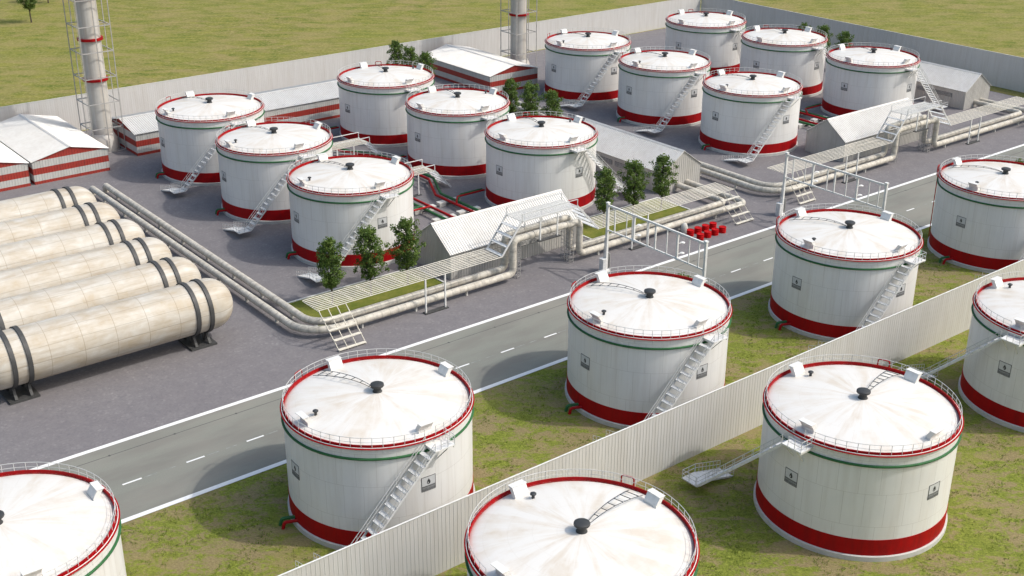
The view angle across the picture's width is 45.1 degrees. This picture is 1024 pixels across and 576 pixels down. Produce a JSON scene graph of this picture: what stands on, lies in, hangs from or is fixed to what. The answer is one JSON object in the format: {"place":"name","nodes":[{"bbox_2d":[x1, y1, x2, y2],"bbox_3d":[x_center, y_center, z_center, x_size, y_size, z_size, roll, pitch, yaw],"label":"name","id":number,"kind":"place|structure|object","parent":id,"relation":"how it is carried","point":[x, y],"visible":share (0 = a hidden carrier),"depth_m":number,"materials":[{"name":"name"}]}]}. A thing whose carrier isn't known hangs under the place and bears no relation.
{"place":"outdoors","nodes":[
{"label":"outdoors","id":0,"kind":"place"},
{"bbox_2d":[0,28,1023,472],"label":"yard","id":1,"kind":"structure","parent":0,"point":[256,350],"depth_m":189.08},
{"bbox_2d":[0,142,30,191],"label":"striped shed","id":2,"kind":"structure","parent":1,"relation":"on","point":[14,172],"depth_m":224.20,"materials":[{"name":"metal"}]},
{"bbox_2d":[0,186,96,221],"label":"horizontal tank","id":3,"kind":"object","parent":1,"relation":"on","point":[42,202],"visible":0.36,"depth_m":194.94,"materials":[{"name":"grey metal"}]},
{"bbox_2d":[0,114,109,184],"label":"striped shed","id":4,"kind":"structure","parent":1,"relation":"on","point":[51,148],"depth_m":232.32,"materials":[{"name":"white metal"}]},
{"bbox_2d":[0,202,119,244],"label":"horizontal tank","id":5,"kind":"object","parent":1,"relation":"on","point":[52,222],"visible":0.46,"depth_m":187.10,"materials":[{"name":"grey metal"}]},
{"bbox_2d":[0,219,144,270],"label":"horizontal tank","id":6,"kind":"object","parent":1,"relation":"on","point":[61,244],"visible":0.48,"depth_m":179.25,"materials":[{"name":"grey metal"}]},
{"bbox_2d":[0,237,171,298],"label":"horizontal tank","id":7,"kind":"object","parent":1,"relation":"on","point":[121,255],"visible":0.59,"depth_m":171.40,"materials":[{"name":"grey metal"}]},
{"bbox_2d":[62,0,125,152],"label":"smoke stack","id":8,"kind":"object","parent":1,"relation":"on","point":[89,39],"visible":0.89,"depth_m":239.49,"materials":[{"name":"metal"}]},
{"bbox_2d":[0,257,201,329],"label":"horizontal tank","id":9,"kind":"object","parent":1,"relation":"on","point":[65,298],"visible":0.57,"depth_m":163.51,"materials":[{"name":"grey metal"}]},
{"bbox_2d":[0,278,232,405],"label":"horizontal tank","id":10,"kind":"object","parent":1,"relation":"on","point":[190,314],"visible":1,"depth_m":155.56,"materials":[{"name":"grey metal"}]},
{"bbox_2d":[155,89,264,193],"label":"storage tank","id":11,"kind":"object","parent":1,"relation":"on","point":[190,124],"visible":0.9,"depth_m":225.75,"materials":[{"name":"metal"}]},
{"bbox_2d":[111,79,339,155],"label":"long striped shed","id":12,"kind":"structure","parent":1,"relation":"on","point":[316,101],"depth_m":261.61,"materials":[{"name":"white metal"}]},
{"bbox_2d":[215,117,332,233],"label":"storage tank","id":13,"kind":"object","parent":1,"relation":"on","point":[256,161],"visible":0.87,"depth_m":207.81,"materials":[{"name":"white metal"}]},
{"bbox_2d":[285,150,414,282],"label":"storage tank","id":14,"kind":"object","parent":1,"relation":"on","point":[343,198],"visible":0.94,"depth_m":190.07,"materials":[{"name":"white metal"}]},
{"bbox_2d":[332,132,380,155],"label":"pipe crossover","id":15,"kind":"object","parent":1,"relation":"on","point":[370,146],"visible":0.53,"depth_m":238.48,"materials":[{"name":"beige metal"}]},
{"bbox_2d":[289,268,441,325],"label":"turf plot","id":16,"kind":"object","parent":1,"relation":"on","point":[303,307],"visible":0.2,"depth_m":181.25,"materials":[{"name":"green plant"}]},
{"bbox_2d":[315,236,345,305],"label":"tree","id":17,"kind":"object","parent":16,"relation":"on","point":[326,249],"visible":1,"depth_m":174.95,"materials":[{"name":"green plant"}]},
{"bbox_2d":[351,224,389,294],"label":"tree","id":18,"kind":"object","parent":16,"relation":"on","point":[369,259],"visible":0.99,"depth_m":178.67,"materials":[{"name":"green plant"}]},
{"bbox_2d":[385,216,426,283],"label":"tree","id":19,"kind":"object","parent":16,"relation":"on","point":[407,241],"visible":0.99,"depth_m":182.30,"materials":[{"name":"green plant"}]},
{"bbox_2d":[287,266,443,325],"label":"plot kerb","id":20,"kind":"structure","parent":1,"relation":"on","point":[360,282],"depth_m":185.32,"materials":[{"name":"grey concrete"}]},
{"bbox_2d":[337,60,434,146],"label":"storage tank","id":21,"kind":"object","parent":1,"relation":"on","point":[372,100],"visible":0.81,"depth_m":248.21,"materials":[{"name":"metal"}]},
{"bbox_2d":[386,40,405,64],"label":"tree","id":22,"kind":"object","parent":1,"relation":"on","point":[396,54],"visible":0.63,"depth_m":291.71,"materials":[{"name":"green plant"}]},
{"bbox_2d":[326,126,481,210],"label":"product line","id":23,"kind":"object","parent":1,"relation":"on","point":[445,195],"visible":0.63,"depth_m":221.26,"materials":[{"name":"green paint"}]},
{"bbox_2d":[327,126,484,211],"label":"product line","id":24,"kind":"object","parent":1,"relation":"on","point":[435,194],"visible":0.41,"depth_m":220.11,"materials":[{"name":"red paint"}]},
{"bbox_2d":[400,44,420,65],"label":"tree","id":25,"kind":"object","parent":1,"relation":"on","point":[411,53],"visible":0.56,"depth_m":287.51,"materials":[{"name":"green plant"}]},
{"bbox_2d":[102,182,725,324],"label":"pipeline","id":26,"kind":"object","parent":1,"relation":"on","point":[265,292],"visible":0.87,"depth_m":187.75,"materials":[{"name":"metal"}]},
{"bbox_2d":[89,179,745,333],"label":"pipeline","id":27,"kind":"object","parent":1,"relation":"on","point":[266,307],"visible":0.9,"depth_m":185.67,"materials":[{"name":"metal"}]},
{"bbox_2d":[413,204,435,214],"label":"pipe sleeper","id":28,"kind":"object","parent":1,"relation":"on","point":[419,211],"visible":0.57,"depth_m":213.46,"materials":[{"name":"concrete"}]},
{"bbox_2d":[415,51,436,75],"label":"tree","id":29,"kind":"object","parent":1,"relation":"on","point":[426,57],"visible":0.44,"depth_m":283.10,"materials":[{"name":"green plant"}]},
{"bbox_2d":[405,159,451,196],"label":"pipe crossover","id":30,"kind":"object","parent":1,"relation":"on","point":[434,174],"visible":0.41,"depth_m":223.86,"materials":[{"name":"beige metal"}]},
{"bbox_2d":[413,202,447,219],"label":"product line","id":31,"kind":"object","parent":1,"relation":"on","point":[429,211],"visible":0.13,"depth_m":211.53,"materials":[{"name":"green paint"}]},
{"bbox_2d":[413,197,454,217],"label":"product line","id":32,"kind":"object","parent":1,"relation":"on","point":[432,207],"visible":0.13,"depth_m":212.31,"materials":[{"name":"red paint"}]},
{"bbox_2d":[431,213,456,222],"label":"pipe sleeper","id":33,"kind":"object","parent":1,"relation":"on","point":[438,219],"visible":0.5,"depth_m":209.16,"materials":[{"name":"concrete"}]},
{"bbox_2d":[436,197,459,206],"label":"pipe sleeper","id":34,"kind":"object","parent":1,"relation":"on","point":[442,203],"visible":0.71,"depth_m":216.93,"materials":[{"name":"concrete"}]},
{"bbox_2d":[405,84,509,178],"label":"storage tank","id":35,"kind":"object","parent":1,"relation":"on","point":[446,128],"visible":0.85,"depth_m":230.06,"materials":[{"name":"white metal"}]},
{"bbox_2d":[456,206,480,215],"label":"pipe sleeper","id":36,"kind":"object","parent":1,"relation":"on","point":[460,212],"visible":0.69,"depth_m":212.74,"materials":[{"name":"concrete"}]},
{"bbox_2d":[428,44,538,92],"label":"striped shed","id":37,"kind":"structure","parent":1,"relation":"on","point":[463,65],"depth_m":293.14,"materials":[{"name":"white metal"}]},
{"bbox_2d":[415,189,577,279],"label":"pump shed","id":38,"kind":"structure","parent":1,"relation":"on","point":[448,238],"depth_m":190.45,"materials":[{"name":"white metal"}]},
{"bbox_2d":[502,77,520,113],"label":"tree","id":39,"kind":"object","parent":1,"relation":"on","point":[512,93],"visible":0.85,"depth_m":260.60,"materials":[{"name":"green plant"}]},
{"bbox_2d":[514,242,520,278],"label":"pipe trestle","id":40,"kind":"object","parent":1,"relation":"on","point":[517,272],"visible":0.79,"depth_m":186.56,"materials":[{"name":"metal"}]},
{"bbox_2d":[513,107,521,116],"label":"shrub","id":41,"kind":"object","parent":1,"relation":"on","point":[518,113],"visible":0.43,"depth_m":267.04,"materials":[{"name":"green plant"}]},
{"bbox_2d":[500,0,536,66],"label":"smoke stack","id":42,"kind":"object","parent":1,"relation":"on","point":[518,13],"visible":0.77,"depth_m":302.23,"materials":[{"name":"metal"}]},
{"bbox_2d":[302,182,753,351],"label":"footbridge","id":43,"kind":"object","parent":1,"relation":"on","point":[524,215],"visible":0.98,"depth_m":183.00,"materials":[{"name":"beige metal"}]},
{"bbox_2d":[518,80,545,115],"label":"tree","id":44,"kind":"object","parent":1,"relation":"on","point":[528,104],"visible":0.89,"depth_m":256.27,"materials":[{"name":"green plant"}]},
{"bbox_2d":[539,89,563,115],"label":"tree","id":45,"kind":"object","parent":1,"relation":"on","point":[553,104],"visible":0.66,"depth_m":251.68,"materials":[{"name":"green plant"}]},
{"bbox_2d":[484,111,636,210],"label":"storage tank","id":46,"kind":"object","parent":1,"relation":"on","point":[527,156],"visible":0.97,"depth_m":212.45,"materials":[{"name":"white metal"}]},
{"bbox_2d":[560,227,574,262],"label":"pipe trestle","id":47,"kind":"object","parent":1,"relation":"on","point":[566,245],"visible":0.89,"depth_m":192.97,"materials":[{"name":"metal"}]},
{"bbox_2d":[543,28,630,106],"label":"storage tank","id":48,"kind":"object","parent":1,"relation":"on","point":[581,68],"visible":0.95,"depth_m":279.53,"materials":[{"name":"white metal"}]},
{"bbox_2d":[583,198,687,238],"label":"turf plot","id":49,"kind":"object","parent":1,"relation":"on","point":[590,232],"visible":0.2,"depth_m":212.09,"materials":[{"name":"green plant"}]},
{"bbox_2d":[593,166,618,226],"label":"tree","id":50,"kind":"object","parent":49,"relation":"on","point":[607,180],"visible":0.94,"depth_m":204.68,"materials":[{"name":"green plant"}]},
{"bbox_2d":[616,158,651,216],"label":"tree","id":51,"kind":"object","parent":49,"relation":"on","point":[633,185],"visible":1,"depth_m":208.93,"materials":[{"name":"green plant"}]},
{"bbox_2d":[649,153,678,208],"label":"tree","id":52,"kind":"object","parent":49,"relation":"on","point":[661,189],"visible":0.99,"depth_m":212.55,"materials":[{"name":"green plant"}]},
{"bbox_2d":[583,197,689,238],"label":"plot kerb","id":53,"kind":"structure","parent":1,"relation":"on","point":[631,205],"depth_m":216.78,"materials":[{"name":"grey concrete"}]},
{"bbox_2d":[584,118,701,192],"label":"pump shed","id":54,"kind":"structure","parent":1,"relation":"on","point":[616,148],"depth_m":228.72,"materials":[{"name":"white metal"}]},
{"bbox_2d":[599,201,708,277],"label":"sign gantry","id":55,"kind":"object","parent":1,"relation":"on","point":[604,263],"visible":0.97,"depth_m":180.81,"materials":[{"name":"grey metal"}]},
{"bbox_2d":[616,46,710,132],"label":"storage tank","id":56,"kind":"object","parent":1,"relation":"on","point":[658,89],"visible":0.98,"depth_m":261.78,"materials":[{"name":"white metal"}]},
{"bbox_2d":[686,228,693,236],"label":"oil drum","id":57,"kind":"object","parent":1,"relation":"on","point":[690,231],"visible":0.93,"depth_m":203.91,"materials":[{"name":"red paint"}]},
{"bbox_2d":[694,226,701,233],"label":"oil drum","id":58,"kind":"object","parent":1,"relation":"on","point":[697,229],"visible":0.89,"depth_m":204.96,"materials":[{"name":"red paint"}]},
{"bbox_2d":[696,232,703,240],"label":"oil drum","id":59,"kind":"object","parent":1,"relation":"on","point":[700,235],"visible":0.92,"depth_m":202.28,"materials":[{"name":"red paint"}]},
{"bbox_2d":[702,224,708,231],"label":"oil drum","id":60,"kind":"object","parent":1,"relation":"on","point":[705,227],"visible":0.91,"depth_m":205.99,"materials":[{"name":"red paint"}]},
{"bbox_2d":[665,8,746,74],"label":"storage tank","id":61,"kind":"object","parent":1,"relation":"on","point":[716,37],"visible":0.78,"depth_m":301.74,"materials":[{"name":"white metal"}]},
{"bbox_2d":[704,230,711,237],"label":"oil drum","id":62,"kind":"object","parent":1,"relation":"on","point":[707,233],"visible":1,"depth_m":203.31,"materials":[{"name":"red paint"}]},
{"bbox_2d":[709,221,716,228],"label":"oil drum","id":63,"kind":"object","parent":1,"relation":"on","point":[712,224],"visible":0.94,"depth_m":206.96,"materials":[{"name":"red paint"}]},
{"bbox_2d":[711,228,718,235],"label":"oil drum","id":64,"kind":"object","parent":1,"relation":"on","point":[715,232],"visible":1,"depth_m":204.33,"materials":[{"name":"red paint"}]},
{"bbox_2d":[719,225,725,232],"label":"oil drum","id":65,"kind":"object","parent":1,"relation":"on","point":[722,228],"visible":1,"depth_m":205.31,"materials":[{"name":"red paint"}]},
{"bbox_2d":[698,68,802,162],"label":"storage tank","id":66,"kind":"object","parent":1,"relation":"on","point":[749,114],"visible":1,"depth_m":243.74,"materials":[{"name":"white metal"}]},
{"bbox_2d":[512,100,1021,187],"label":"pipeline","id":67,"kind":"object","parent":1,"relation":"on","point":[1012,111],"visible":0.71,"depth_m":240.40,"materials":[{"name":"metal"}]},
{"bbox_2d":[517,98,1023,193],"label":"pipeline","id":68,"kind":"object","parent":1,"relation":"on","point":[863,167],"visible":0.64,"depth_m":238.12,"materials":[{"name":"metal"}]},
{"bbox_2d":[739,24,829,97],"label":"storage tank","id":69,"kind":"object","parent":1,"relation":"on","point":[799,53],"visible":0.85,"depth_m":284.00,"materials":[{"name":"white metal"}]},
{"bbox_2d":[797,22,810,29],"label":"tree","id":70,"kind":"object","parent":1,"relation":"on","point":[803,25],"visible":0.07,"depth_m":313.99,"materials":[{"name":"green plant"}]},
{"bbox_2d":[798,121,812,128],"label":"pipe sleeper","id":71,"kind":"object","parent":1,"relation":"on","point":[800,125],"visible":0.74,"depth_m":262.54,"materials":[{"name":"concrete"}]},
{"bbox_2d":[798,121,814,125],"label":"product line","id":72,"kind":"object","parent":1,"relation":"on","point":[806,123],"visible":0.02,"depth_m":262.07,"materials":[{"name":"green paint"}]},
{"bbox_2d":[799,118,818,124],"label":"product line","id":73,"kind":"object","parent":1,"relation":"on","point":[807,121],"visible":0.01,"depth_m":263.40,"materials":[{"name":"red paint"}]},
{"bbox_2d":[799,104,825,119],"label":"product line","id":74,"kind":"object","parent":1,"relation":"on","point":[810,115],"visible":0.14,"depth_m":268.85,"materials":[{"name":"red paint"}]},
{"bbox_2d":[800,103,828,118],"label":"product line","id":75,"kind":"object","parent":1,"relation":"on","point":[813,113],"visible":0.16,"depth_m":269.50,"materials":[{"name":"green paint"}]},
{"bbox_2d":[810,116,826,122],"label":"pipe sleeper","id":76,"kind":"object","parent":1,"relation":"on","point":[815,120],"visible":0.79,"depth_m":266.31,"materials":[{"name":"concrete"}]},
{"bbox_2d":[815,23,833,53],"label":"tree","id":77,"kind":"object","parent":1,"relation":"on","point":[823,29],"visible":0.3,"depth_m":309.55,"materials":[{"name":"green plant"}]},
{"bbox_2d":[775,152,888,215],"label":"sign gantry","id":78,"kind":"object","parent":1,"relation":"on","point":[780,208],"visible":0.97,"depth_m":204.32,"materials":[{"name":"grey metal"}]},
{"bbox_2d":[834,31,853,47],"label":"tree","id":79,"kind":"object","parent":1,"relation":"on","point":[844,39],"visible":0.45,"depth_m":305.53,"materials":[{"name":"green plant"}]},
{"bbox_2d":[805,98,921,161],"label":"pump shed","id":80,"kind":"structure","parent":1,"relation":"on","point":[843,130],"depth_m":244.62,"materials":[{"name":"white metal"}]},
{"bbox_2d":[821,42,947,116],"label":"storage tank","id":81,"kind":"object","parent":1,"relation":"on","point":[857,78],"visible":0.97,"depth_m":266.14,"materials":[{"name":"white metal"}]},
{"bbox_2d":[767,96,1023,203],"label":"footbridge","id":82,"kind":"object","parent":1,"relation":"on","point":[932,106],"visible":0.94,"depth_m":237.46,"materials":[{"name":"beige metal"}]},
{"bbox_2d":[918,123,933,151],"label":"pipe trestle","id":83,"kind":"object","parent":1,"relation":"on","point":[925,138],"visible":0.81,"depth_m":246.79,"materials":[{"name":"metal"}]},
{"bbox_2d":[914,60,991,109],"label":"pump shed","id":84,"kind":"structure","parent":1,"relation":"on","point":[958,88],"depth_m":278.94,"materials":[{"name":"white metal"}]},
{"bbox_2d":[0,0,1023,130],"bbox_3d":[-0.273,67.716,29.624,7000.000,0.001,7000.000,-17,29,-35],"label":"field","id":85,"kind":"structure","parent":0,"point":[158,40],"depth_m":355.99,"materials":[{"name":"green plant"}]},
{"bbox_2d":[16,0,36,22],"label":"tree","id":86,"kind":"object","parent":85,"relation":"on","point":[29,4],"visible":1,"depth_m":357.61,"materials":[{"name":"green plant"}]},
{"bbox_2d":[0,0,700,130],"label":"boundary fence","id":87,"kind":"object","parent":85,"relation":"on","point":[261,78],"visible":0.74,"depth_m":289.44,"materials":[{"name":"white paint"}]},
{"bbox_2d":[701,0,1023,92],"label":"boundary fence","id":88,"kind":"object","parent":85,"relation":"on","point":[1001,70],"visible":0.58,"depth_m":312.92,"materials":[{"name":"white paint"}]},
{"bbox_2d":[38,146,1023,523],"bbox_3d":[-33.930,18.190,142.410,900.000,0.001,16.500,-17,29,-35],"label":"road","id":89,"kind":"structure","parent":0,"point":[236,430],"depth_m":157.84,"materials":[{"name":"grey asphalt"}]},
{"bbox_2d":[108,204,925,489],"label":"worn markings","id":90,"kind":"object","parent":89,"relation":"on","point":[472,362],"visible":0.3,"depth_m":145.40,"materials":[{"name":"paint"}]},
{"bbox_2d":[29,144,1023,523],"bbox_3d":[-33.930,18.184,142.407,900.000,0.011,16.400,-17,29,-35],"label":"road markings","id":91,"kind":"object","parent":89,"relation":"on","point":[411,346],"visible":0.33,"depth_m":155.58,"materials":[{"name":"paint"}]},
{"bbox_2d":[64,151,1022,470],"bbox_3d":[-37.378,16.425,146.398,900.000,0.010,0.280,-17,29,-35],"label":"road edge line","id":92,"kind":"object","parent":89,"relation":"on","point":[476,333],"visible":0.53,"depth_m":152.66,"materials":[{"name":"white paint"}]},
{"bbox_2d":[120,227,1023,575],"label":"lawn","id":93,"kind":"structure","parent":0,"point":[226,503],"depth_m":133.01,"materials":[{"name":"green plant"}]},
{"bbox_2d":[0,462,126,575],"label":"storage tank","id":94,"kind":"object","parent":93,"relation":"on","point":[57,523],"visible":1,"depth_m":106.26,"materials":[{"name":"white metal"}]},
{"bbox_2d":[279,348,474,566],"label":"storage tank","id":95,"kind":"object","parent":93,"relation":"on","point":[375,444],"visible":0.97,"depth_m":123.36,"materials":[{"name":"white metal"}]},
{"bbox_2d":[464,469,699,575],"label":"storage tank","id":96,"kind":"object","parent":93,"relation":"on","point":[575,526],"visible":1,"depth_m":105.07,"materials":[{"name":"white metal"}]},
{"bbox_2d":[565,265,732,439],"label":"storage tank","id":97,"kind":"object","parent":93,"relation":"on","point":[643,345],"visible":0.93,"depth_m":145.44,"materials":[{"name":"white metal"}]},
{"bbox_2d":[278,259,1023,575],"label":"fence","id":98,"kind":"object","parent":93,"relation":"on","point":[430,543],"visible":0.7,"depth_m":136.07,"materials":[{"name":"white metal"}]},
{"bbox_2d":[682,354,963,561],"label":"storage tank","id":99,"kind":"object","parent":93,"relation":"on","point":[856,461],"visible":1,"depth_m":122.78,"materials":[{"name":"white metal"}]},
{"bbox_2d":[768,203,926,348],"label":"storage tank","id":100,"kind":"object","parent":93,"relation":"on","point":[837,273],"visible":0.92,"depth_m":167.34,"materials":[{"name":"white metal"}]},
{"bbox_2d":[897,271,1023,432],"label":"storage tank","id":101,"kind":"object","parent":93,"relation":"on","point":[991,384],"visible":0.97,"depth_m":147.67,"materials":[{"name":"white metal"}]},
{"bbox_2d":[927,154,1023,279],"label":"storage tank","id":102,"kind":"object","parent":93,"relation":"on","point":[977,219],"visible":0.91,"depth_m":190.35,"materials":[{"name":"white metal"}]},
{"bbox_2d":[680,223,687,232],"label":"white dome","id":103,"kind":"structure","parent":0,"point":[684,227],"depth_m":205.38,"materials":[{"name":"metal"}]}
]}

